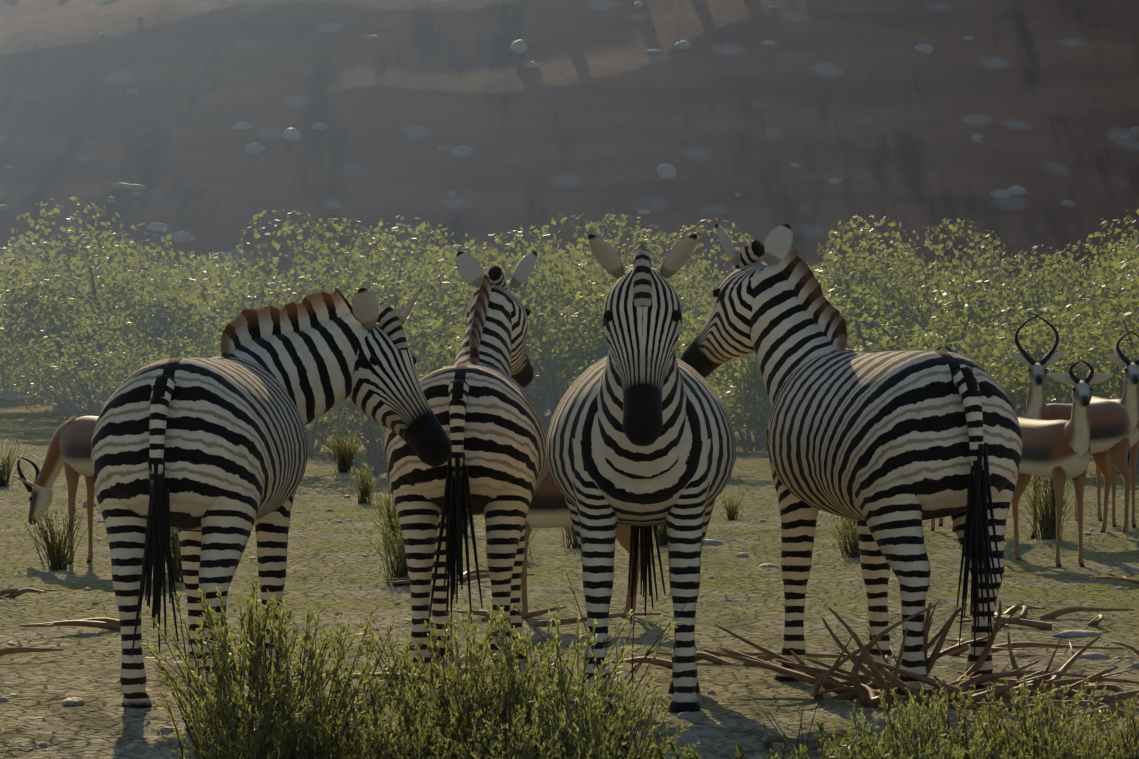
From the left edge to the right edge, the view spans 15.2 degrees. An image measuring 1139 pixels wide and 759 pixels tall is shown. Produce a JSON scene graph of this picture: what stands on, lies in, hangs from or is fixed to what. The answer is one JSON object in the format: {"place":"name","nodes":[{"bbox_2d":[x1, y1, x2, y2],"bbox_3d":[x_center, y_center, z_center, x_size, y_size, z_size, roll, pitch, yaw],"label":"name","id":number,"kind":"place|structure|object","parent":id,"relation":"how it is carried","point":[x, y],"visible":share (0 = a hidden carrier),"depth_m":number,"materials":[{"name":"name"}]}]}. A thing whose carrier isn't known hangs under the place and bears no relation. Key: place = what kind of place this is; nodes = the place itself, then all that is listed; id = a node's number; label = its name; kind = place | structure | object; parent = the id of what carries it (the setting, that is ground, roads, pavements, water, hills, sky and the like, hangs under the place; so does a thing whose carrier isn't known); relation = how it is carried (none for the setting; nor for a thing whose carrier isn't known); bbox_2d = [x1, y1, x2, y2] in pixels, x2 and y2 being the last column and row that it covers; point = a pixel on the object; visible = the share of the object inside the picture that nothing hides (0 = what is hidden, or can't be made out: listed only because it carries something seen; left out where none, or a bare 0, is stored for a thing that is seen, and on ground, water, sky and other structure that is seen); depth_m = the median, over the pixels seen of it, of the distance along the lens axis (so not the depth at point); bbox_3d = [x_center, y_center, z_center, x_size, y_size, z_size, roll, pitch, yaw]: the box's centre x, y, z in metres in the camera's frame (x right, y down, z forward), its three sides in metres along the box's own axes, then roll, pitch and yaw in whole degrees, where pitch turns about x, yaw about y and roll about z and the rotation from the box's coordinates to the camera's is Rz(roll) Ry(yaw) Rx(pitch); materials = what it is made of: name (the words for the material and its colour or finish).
{"place":"outdoors","nodes":[
{"label":"outdoors","id":0,"kind":"place"},
{"bbox_2d":[0,0,1138,758],"bbox_3d":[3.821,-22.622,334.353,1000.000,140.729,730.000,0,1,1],"label":"ground","id":1,"kind":"structure","parent":0,"point":[600,112],"depth_m":111.61,"materials":[{"name":"soil"}]},
{"bbox_2d":[0,440,26,486],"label":"tuft","id":2,"kind":"object","parent":1,"relation":"on","point":[3,482],"visible":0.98,"depth_m":33.82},
{"bbox_2d":[0,588,63,598],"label":"debris","id":3,"kind":"object","parent":1,"relation":"on","point":[10,593],"visible":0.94,"depth_m":20.55,"materials":[{"name":"brown wood"}]},
{"bbox_2d":[0,647,63,655],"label":"debris","id":4,"kind":"object","parent":1,"relation":"on","point":[6,651],"visible":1,"depth_m":17.00,"materials":[{"name":"brown wood"}]},
{"bbox_2d":[0,237,70,384],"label":"bush","id":5,"kind":"object","parent":1,"relation":"on","point":[24,243],"visible":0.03,"depth_m":76.22,"materials":[{"name":"green plant"}]},
{"bbox_2d":[0,250,80,398],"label":"bush","id":6,"kind":"object","parent":1,"relation":"on","point":[6,277],"visible":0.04,"depth_m":65.06,"materials":[{"name":"green plant"}]},
{"bbox_2d":[19,508,91,570],"bbox_3d":[-2.746,0.863,22.787,0.364,0.349,0.341,0,1,17],"label":"tuft","id":7,"kind":"object","parent":1,"relation":"on","point":[54,549],"visible":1,"depth_m":22.81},
{"bbox_2d":[20,617,120,629],"bbox_3d":[-2.086,1.063,18.281,0.577,0.074,0.105,-1,1,-42],"label":"debris","id":8,"kind":"object","parent":1,"relation":"on","point":[107,623],"visible":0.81,"depth_m":18.29,"materials":[{"name":"brown wood"}]},
{"bbox_2d":[11,415,165,564],"bbox_3d":[-2.558,0.606,23.130,1.165,0.834,0.318,1,1,37],"label":"antelope","id":9,"kind":"object","parent":1,"relation":"on","point":[69,449],"visible":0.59,"depth_m":23.26},
{"bbox_2d":[0,195,185,413],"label":"bush","id":10,"kind":"object","parent":1,"relation":"on","point":[65,244],"visible":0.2,"depth_m":55.17,"materials":[{"name":"green plant"}]},
{"bbox_2d":[5,308,200,418],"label":"bush","id":11,"kind":"object","parent":1,"relation":"on","point":[77,376],"visible":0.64,"depth_m":45.47,"materials":[{"name":"green plant"}]},
{"bbox_2d":[0,226,239,416],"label":"bush","id":12,"kind":"object","parent":1,"relation":"on","point":[48,310],"visible":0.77,"depth_m":49.67,"materials":[{"name":"green plant"}]},
{"bbox_2d":[43,243,217,396],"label":"bush","id":13,"kind":"object","parent":1,"relation":"on","point":[150,289],"visible":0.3,"depth_m":50.74,"materials":[{"name":"green plant"}]},
{"bbox_2d":[39,223,248,364],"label":"bush","id":14,"kind":"object","parent":1,"relation":"on","point":[166,242],"visible":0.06,"depth_m":58.81,"materials":[{"name":"green plant"}]},
{"bbox_2d":[170,527,183,582],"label":"tuft","id":15,"kind":"object","parent":1,"relation":"on","point":[177,570],"visible":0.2,"depth_m":21.86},
{"bbox_2d":[186,251,254,308],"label":"bush","id":16,"kind":"object","parent":1,"relation":"on","point":[231,261],"visible":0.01,"depth_m":79.69,"materials":[{"name":"green plant"}]},
{"bbox_2d":[155,679,324,758],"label":"shrub","id":17,"kind":"object","parent":1,"relation":"on","point":[246,750],"visible":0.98,"depth_m":11.12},
{"bbox_2d":[140,575,342,758],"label":"shrub","id":18,"kind":"object","parent":1,"relation":"on","point":[258,630],"visible":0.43,"depth_m":11.69,"materials":[{"name":"plant"}]},
{"bbox_2d":[147,598,377,758],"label":"shrub","id":19,"kind":"object","parent":1,"relation":"on","point":[313,683],"visible":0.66,"depth_m":11.37,"materials":[{"name":"plant"}]},
{"bbox_2d":[141,208,386,360],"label":"bush","id":20,"kind":"object","parent":1,"relation":"on","point":[230,280],"visible":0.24,"depth_m":52.75,"materials":[{"name":"green plant"}]},
{"bbox_2d":[91,288,451,714],"bbox_3d":[-1.161,0.420,15.420,0.844,1.507,1.790,1,1,31],"label":"zebra","id":21,"kind":"object","parent":1,"relation":"on","point":[207,457],"visible":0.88,"depth_m":14.82},
{"bbox_2d":[197,274,360,452],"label":"bush","id":22,"kind":"object","parent":1,"relation":"on","point":[310,439],"visible":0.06,"depth_m":40.78,"materials":[{"name":"green plant"}]},
{"bbox_2d":[197,217,437,421],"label":"bush","id":23,"kind":"object","parent":1,"relation":"on","point":[301,260],"visible":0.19,"depth_m":51.62,"materials":[{"name":"green plant"}]},
{"bbox_2d":[254,696,397,758],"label":"shrub","id":24,"kind":"object","parent":1,"relation":"on","point":[339,755],"visible":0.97,"depth_m":11.21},
{"bbox_2d":[228,613,437,758],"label":"shrub","id":25,"kind":"object","parent":1,"relation":"on","point":[343,704],"visible":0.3,"depth_m":11.85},
{"bbox_2d":[316,425,373,472],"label":"tuft","id":26,"kind":"object","parent":1,"relation":"on","point":[344,464],"visible":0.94,"depth_m":35.59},
{"bbox_2d":[349,465,382,504],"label":"tuft","id":27,"kind":"object","parent":1,"relation":"on","point":[365,491],"visible":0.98,"depth_m":30.47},
{"bbox_2d":[321,364,426,454],"bbox_3d":[-1.590,0.271,40.260,1.631,1.082,1.090,-1,1,-38],"label":"bush","id":28,"kind":"object","parent":1,"relation":"on","point":[380,444],"visible":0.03,"depth_m":39.99,"materials":[{"name":"green plant"}]},
{"bbox_2d":[293,233,467,300],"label":"bush","id":29,"kind":"object","parent":1,"relation":"on","point":[393,239],"visible":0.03,"depth_m":57.01,"materials":[{"name":"green plant"}]},
{"bbox_2d":[364,488,399,543],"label":"tuft","id":30,"kind":"object","parent":1,"relation":"on","point":[390,515],"visible":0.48,"depth_m":24.91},
{"bbox_2d":[362,513,409,586],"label":"tuft","id":31,"kind":"object","parent":1,"relation":"on","point":[401,570],"visible":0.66,"depth_m":21.77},
{"bbox_2d":[297,216,520,365],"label":"bush","id":32,"kind":"object","parent":1,"relation":"on","point":[417,272],"visible":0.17,"depth_m":50.35,"materials":[{"name":"green plant"}]},
{"bbox_2d":[356,712,476,758],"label":"shrub","id":33,"kind":"object","parent":1,"relation":"on","point":[421,750],"visible":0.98,"depth_m":11.19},
{"bbox_2d":[304,275,529,472],"bbox_3d":[-1.487,0.013,35.676,2.374,1.776,2.104,0,1,-9],"label":"bush","id":34,"kind":"object","parent":1,"relation":"on","point":[375,459],"visible":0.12,"depth_m":35.76,"materials":[{"name":"green plant"}]},
{"bbox_2d":[336,656,500,758],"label":"shrub","id":35,"kind":"object","parent":1,"relation":"on","point":[404,697],"visible":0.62,"depth_m":11.59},
{"bbox_2d":[341,227,510,311],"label":"bush","id":36,"kind":"object","parent":1,"relation":"on","point":[472,241],"visible":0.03,"depth_m":53.95,"materials":[{"name":"green plant"}]},
{"bbox_2d":[355,608,563,758],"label":"shrub","id":37,"kind":"object","parent":1,"relation":"on","point":[443,703],"visible":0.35,"depth_m":11.98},
{"bbox_2d":[385,569,533,585],"bbox_3d":[-0.539,1.026,21.730,0.439,0.076,1.174,1,1,30],"label":"debris","id":38,"kind":"object","parent":1,"relation":"on","point":[407,579],"visible":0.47,"depth_m":21.73,"materials":[{"name":"brown wood"}]},
{"bbox_2d":[384,251,548,672],"bbox_3d":[-0.382,0.316,17.118,0.647,1.674,2.011,0,1,3],"label":"zebra","id":39,"kind":"object","parent":1,"relation":"on","point":[494,468],"visible":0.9,"depth_m":16.33},
{"bbox_2d":[370,644,583,758],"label":"shrub","id":40,"kind":"object","parent":1,"relation":"on","point":[507,695],"visible":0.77,"depth_m":11.53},
{"bbox_2d":[404,275,559,405],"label":"bush","id":41,"kind":"object","parent":1,"relation":"on","point":[449,301],"visible":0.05,"depth_m":50.17,"materials":[{"name":"green plant"}]},
{"bbox_2d":[427,702,568,758],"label":"shrub","id":42,"kind":"object","parent":1,"relation":"on","point":[530,750],"visible":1,"depth_m":11.15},
{"bbox_2d":[403,225,604,403],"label":"bush","id":43,"kind":"object","parent":1,"relation":"on","point":[490,252],"visible":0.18,"depth_m":47.96,"materials":[{"name":"green plant"}]},
{"bbox_2d":[422,276,596,419],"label":"bush","id":44,"kind":"object","parent":1,"relation":"on","point":[540,403],"visible":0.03,"depth_m":49.99,"materials":[{"name":"green plant"}]},
{"bbox_2d":[453,606,660,625],"bbox_3d":[-0.060,1.067,19.146,0.760,0.073,0.595,0,1,-24],"label":"fallen branch","id":45,"kind":"object","parent":1,"relation":"on","point":[566,621],"visible":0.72,"depth_m":19.01,"materials":[{"name":"brown wood"}]},
{"bbox_2d":[454,599,682,758],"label":"shrub","id":46,"kind":"object","parent":1,"relation":"on","point":[561,684],"visible":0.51,"depth_m":11.86,"materials":[{"name":"plant"}]},
{"bbox_2d":[439,213,700,428],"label":"bush","id":47,"kind":"object","parent":1,"relation":"on","point":[538,331],"visible":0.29,"depth_m":45.61,"materials":[{"name":"green plant"}]},
{"bbox_2d":[510,670,666,758],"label":"shrub","id":48,"kind":"object","parent":1,"relation":"on","point":[587,736],"visible":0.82,"depth_m":11.45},
{"bbox_2d":[521,469,657,617],"bbox_3d":[-0.107,0.598,19.332,1.016,0.992,0.265,0,1,1],"label":"antelope","id":49,"kind":"object","parent":1,"relation":"on","point":[548,507],"visible":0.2,"depth_m":19.24},
{"bbox_2d":[547,729,653,758],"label":"shrub","id":50,"kind":"object","parent":1,"relation":"on","point":[591,751],"visible":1,"depth_m":11.14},
{"bbox_2d":[511,570,693,726],"bbox_3d":[0.130,0.921,14.334,0.622,0.569,0.503,0,1,-5],"label":"dry shrub","id":51,"kind":"object","parent":1,"relation":"on","point":[648,653],"visible":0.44,"depth_m":14.39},
{"bbox_2d":[532,213,715,395],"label":"bush","id":52,"kind":"object","parent":1,"relation":"on","point":[621,224],"visible":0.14,"depth_m":53.31,"materials":[{"name":"green plant"}]},
{"bbox_2d":[542,285,724,399],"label":"bush","id":53,"kind":"object","parent":1,"relation":"on","point":[598,338],"visible":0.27,"depth_m":43.59,"materials":[{"name":"green plant"}]},
{"bbox_2d":[569,680,701,758],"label":"shrub","id":54,"kind":"object","parent":1,"relation":"on","point":[666,749],"visible":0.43,"depth_m":11.80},
{"bbox_2d":[546,234,735,714],"bbox_3d":[0.256,0.344,15.230,0.687,1.696,2.014,0,1,1],"label":"zebra","id":55,"kind":"object","parent":1,"relation":"on","point":[641,438],"visible":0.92,"depth_m":14.94},
{"bbox_2d":[569,313,748,418],"bbox_3d":[0.746,0.156,36.700,1.619,1.512,1.457,0,1,-14],"label":"bush","id":56,"kind":"object","parent":1,"relation":"on","point":[728,364],"visible":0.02,"depth_m":36.50,"materials":[{"name":"green plant"}]},
{"bbox_2d":[613,232,717,336],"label":"bush","id":57,"kind":"object","parent":1,"relation":"on","point":[696,275],"visible":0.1,"depth_m":57.12,"materials":[{"name":"green plant"}]},
{"bbox_2d":[656,163,676,178],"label":"rock","id":58,"kind":"object","parent":1,"relation":"on","point":[666,171],"visible":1,"depth_m":111.75,"materials":[{"name":"stone"}]},
{"bbox_2d":[580,281,753,404],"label":"bush","id":59,"kind":"object","parent":1,"relation":"on","point":[678,285],"visible":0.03,"depth_m":46.85,"materials":[{"name":"green plant"}]},
{"bbox_2d":[667,732,704,745],"bbox_3d":[0.374,1.183,13.880,0.129,0.073,0.109,0,1,19],"label":"rock","id":60,"kind":"object","parent":1,"relation":"on","point":[684,737],"visible":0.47,"depth_m":13.85,"materials":[{"name":"stone"}]},
{"bbox_2d":[652,218,752,324],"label":"bush","id":61,"kind":"object","parent":1,"relation":"on","point":[712,275],"visible":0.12,"depth_m":64.61,"materials":[{"name":"green plant"}]},
{"bbox_2d":[565,733,851,758],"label":"shrub","id":62,"kind":"object","parent":1,"relation":"on","point":[802,752],"visible":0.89,"depth_m":11.25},
{"bbox_2d":[716,494,744,519],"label":"tuft","id":63,"kind":"object","parent":1,"relation":"on","point":[730,514],"visible":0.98,"depth_m":27.81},
{"bbox_2d":[708,352,771,450],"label":"bush","id":64,"kind":"object","parent":1,"relation":"on","point":[747,416],"visible":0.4,"depth_m":41.59,"materials":[{"name":"green plant"}]},
{"bbox_2d":[715,358,768,440],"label":"bush","id":65,"kind":"object","parent":1,"relation":"on","point":[737,386],"visible":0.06,"depth_m":45.46,"materials":[{"name":"green plant"}]},
{"bbox_2d":[613,651,897,668],"bbox_3d":[0.704,1.121,16.991,1.172,0.075,0.430,0,1,-11],"label":"fallen branch","id":66,"kind":"object","parent":1,"relation":"on","point":[713,658],"visible":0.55,"depth_m":16.97,"materials":[{"name":"brown wood"}]},
{"bbox_2d":[654,721,966,758],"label":"shrub","id":67,"kind":"object","parent":1,"relation":"on","point":[877,754],"visible":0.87,"depth_m":11.35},
{"bbox_2d":[745,675,879,758],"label":"dry shrub","id":68,"kind":"object","parent":1,"relation":"on","point":[800,728],"visible":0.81,"depth_m":12.93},
{"bbox_2d":[763,730,895,756],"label":"fallen branch","id":69,"kind":"object","parent":1,"relation":"on","point":[812,744],"visible":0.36,"depth_m":13.79,"materials":[{"name":"brown wood"}]},
{"bbox_2d":[824,512,859,557],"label":"tuft","id":70,"kind":"object","parent":1,"relation":"on","point":[853,545],"visible":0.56,"depth_m":24.15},
{"bbox_2d":[681,223,1022,700],"bbox_3d":[1.062,0.296,16.174,0.694,1.796,2.195,0,1,-23],"label":"zebra","id":71,"kind":"object","parent":1,"relation":"on","point":[889,451],"visible":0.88,"depth_m":15.54},
{"bbox_2d":[731,282,980,399],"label":"bush","id":72,"kind":"object","parent":1,"relation":"on","point":[855,340],"visible":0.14,"depth_m":42.59,"materials":[{"name":"green plant"}]},
{"bbox_2d":[798,711,913,758],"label":"shrub","id":73,"kind":"object","parent":1,"relation":"on","point":[853,746],"visible":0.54,"depth_m":11.82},
{"bbox_2d":[811,268,915,350],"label":"bush","id":74,"kind":"object","parent":1,"relation":"on","point":[846,293],"visible":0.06,"depth_m":52.05,"materials":[{"name":"green plant"}]},
{"bbox_2d":[810,214,941,350],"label":"bush","id":75,"kind":"object","parent":1,"relation":"on","point":[870,276],"visible":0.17,"depth_m":52.96,"materials":[{"name":"green plant"}]},
{"bbox_2d":[809,231,977,352],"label":"bush","id":76,"kind":"object","parent":1,"relation":"on","point":[896,263],"visible":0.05,"depth_m":54.81,"materials":[{"name":"green plant"}]},
{"bbox_2d":[844,682,963,758],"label":"shrub","id":77,"kind":"object","parent":1,"relation":"on","point":[907,738],"visible":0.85,"depth_m":11.52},
{"bbox_2d":[704,601,1138,713],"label":"dead twigs","id":78,"kind":"object","parent":1,"relation":"on","point":[856,688],"visible":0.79,"depth_m":15.37,"materials":[{"name":"brown wood"}]},
{"bbox_2d":[878,728,1004,758],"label":"shrub","id":79,"kind":"object","parent":1,"relation":"on","point":[962,755],"visible":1,"depth_m":11.20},
{"bbox_2d":[848,218,1054,369],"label":"bush","id":80,"kind":"object","parent":1,"relation":"on","point":[958,306],"visible":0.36,"depth_m":51.15,"materials":[{"name":"green plant"}]},
{"bbox_2d":[904,681,1039,758],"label":"shrub","id":81,"kind":"object","parent":1,"relation":"on","point":[962,732],"visible":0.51,"depth_m":11.89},
{"bbox_2d":[846,275,1112,412],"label":"bush","id":82,"kind":"object","parent":1,"relation":"on","point":[954,340],"visible":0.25,"depth_m":43.04,"materials":[{"name":"green plant"}]},
{"bbox_2d":[913,245,1056,316],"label":"bush","id":83,"kind":"object","parent":1,"relation":"on","point":[975,257],"visible":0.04,"depth_m":68.65,"materials":[{"name":"green plant"}]},
{"bbox_2d":[970,740,1062,758],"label":"shrub","id":84,"kind":"object","parent":1,"relation":"on","point":[1019,754],"visible":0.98,"depth_m":11.22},
{"bbox_2d":[958,244,1083,356],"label":"bush","id":85,"kind":"object","parent":1,"relation":"on","point":[1031,260],"visible":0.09,"depth_m":52.30,"materials":[{"name":"green plant"}]},
{"bbox_2d":[954,614,1103,629],"bbox_3d":[2.029,1.082,19.046,0.698,0.076,0.603,0,1,1],"label":"debris","id":86,"kind":"object","parent":1,"relation":"on","point":[1097,620],"visible":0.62,"depth_m":18.97,"materials":[{"name":"brown wood"}]},
{"bbox_2d":[981,317,1084,416],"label":"bush","id":87,"kind":"object","parent":1,"relation":"on","point":[1020,395],"visible":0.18,"depth_m":41.63,"materials":[{"name":"green plant"}]},
{"bbox_2d":[945,639,1123,655],"bbox_3d":[1.826,1.117,17.515,0.839,0.074,0.317,1,1,35],"label":"debris","id":88,"kind":"object","parent":1,"relation":"on","point":[994,648],"visible":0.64,"depth_m":17.54,"materials":[{"name":"brown wood"}]},
{"bbox_2d":[962,673,1123,758],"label":"shrub","id":89,"kind":"object","parent":1,"relation":"on","point":[1035,724],"visible":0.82,"depth_m":11.54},
{"bbox_2d":[957,280,1138,474],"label":"bush","id":90,"kind":"object","parent":1,"relation":"on","point":[1057,389],"visible":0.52,"depth_m":35.96,"materials":[{"name":"green plant"}]},
{"bbox_2d":[1018,476,1085,539],"bbox_3d":[2.838,0.764,25.600,0.502,0.444,0.332,-1,1,-32],"label":"tuft","id":91,"kind":"object","parent":1,"relation":"on","point":[1048,527],"visible":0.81,"depth_m":25.57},
{"bbox_2d":[976,700,1138,720],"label":"fallen branch","id":92,"kind":"object","parent":1,"relation":"on","point":[1111,706],"visible":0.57,"depth_m":15.02,"materials":[{"name":"brown wood"}]},
{"bbox_2d":[1011,360,1113,567],"bbox_3d":[2.649,0.467,23.588,0.342,1.158,1.156,0,1,-20],"label":"antelope","id":93,"kind":"object","parent":1,"relation":"on","point":[1058,452],"visible":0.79,"depth_m":23.43},
{"bbox_2d":[994,604,1133,619],"bbox_3d":[2.097,1.073,19.381,0.792,0.075,0.554,-1,1,-43],"label":"debris","id":94,"kind":"object","parent":1,"relation":"on","point":[1010,611],"visible":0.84,"depth_m":19.44,"materials":[{"name":"brown wood"}]},
{"bbox_2d":[997,209,1138,397],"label":"bush","id":95,"kind":"object","parent":1,"relation":"on","point":[1057,255],"visible":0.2,"depth_m":50.83,"materials":[{"name":"green plant"}]},
{"bbox_2d":[1002,233,1138,395],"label":"bush","id":96,"kind":"object","parent":1,"relation":"on","point":[1058,281],"visible":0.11,"depth_m":51.06,"materials":[{"name":"green plant"}]},
{"bbox_2d":[1009,311,1132,538],"bbox_3d":[3.028,0.277,25.828,0.336,1.379,1.081,1,1,42],"label":"antelope","id":97,"kind":"object","parent":1,"relation":"on","point":[1111,428],"visible":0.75,"depth_m":25.84},
{"bbox_2d":[1052,630,1100,636],"bbox_3d":[2.210,1.115,18.616,0.221,0.045,0.088,0,1,-16],"label":"flat rock","id":98,"kind":"object","parent":1,"relation":"on","point":[1075,633],"visible":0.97,"depth_m":18.59,"materials":[{"name":"stone"}]},
{"bbox_2d":[1019,683,1138,703],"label":"debris","id":99,"kind":"object","parent":1,"relation":"on","point":[1121,694],"visible":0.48,"depth_m":15.42,"materials":[{"name":"brown wood"}]},
{"bbox_2d":[1023,719,1138,758],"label":"shrub","id":100,"kind":"object","parent":1,"relation":"on","point":[1087,754],"visible":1,"depth_m":11.16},
{"bbox_2d":[1026,692,1138,758],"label":"shrub","id":101,"kind":"object","parent":1,"relation":"on","point":[1059,720],"visible":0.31,"depth_m":11.89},
{"bbox_2d":[1033,233,1138,359],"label":"bush","id":102,"kind":"object","parent":1,"relation":"on","point":[1098,279],"visible":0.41,"depth_m":46.46,"materials":[{"name":"green plant"}]},
{"bbox_2d":[1065,319,1138,398],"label":"bush","id":103,"kind":"object","parent":1,"relation":"on","point":[1100,359],"visible":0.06,"depth_m":36.65,"materials":[{"name":"green plant"}]},
{"bbox_2d":[1072,289,1138,397],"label":"bush","id":104,"kind":"object","parent":1,"relation":"on","point":[1116,324],"visible":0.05,"depth_m":45.19,"materials":[{"name":"green plant"}]},
{"bbox_2d":[1074,330,1138,527],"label":"antelope","id":105,"kind":"object","parent":1,"relation":"on","point":[1129,400],"visible":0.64,"depth_m":26.92},
{"bbox_2d":[1075,693,1138,758],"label":"shrub","id":106,"kind":"object","parent":1,"relation":"on","point":[1133,736],"visible":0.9,"depth_m":11.52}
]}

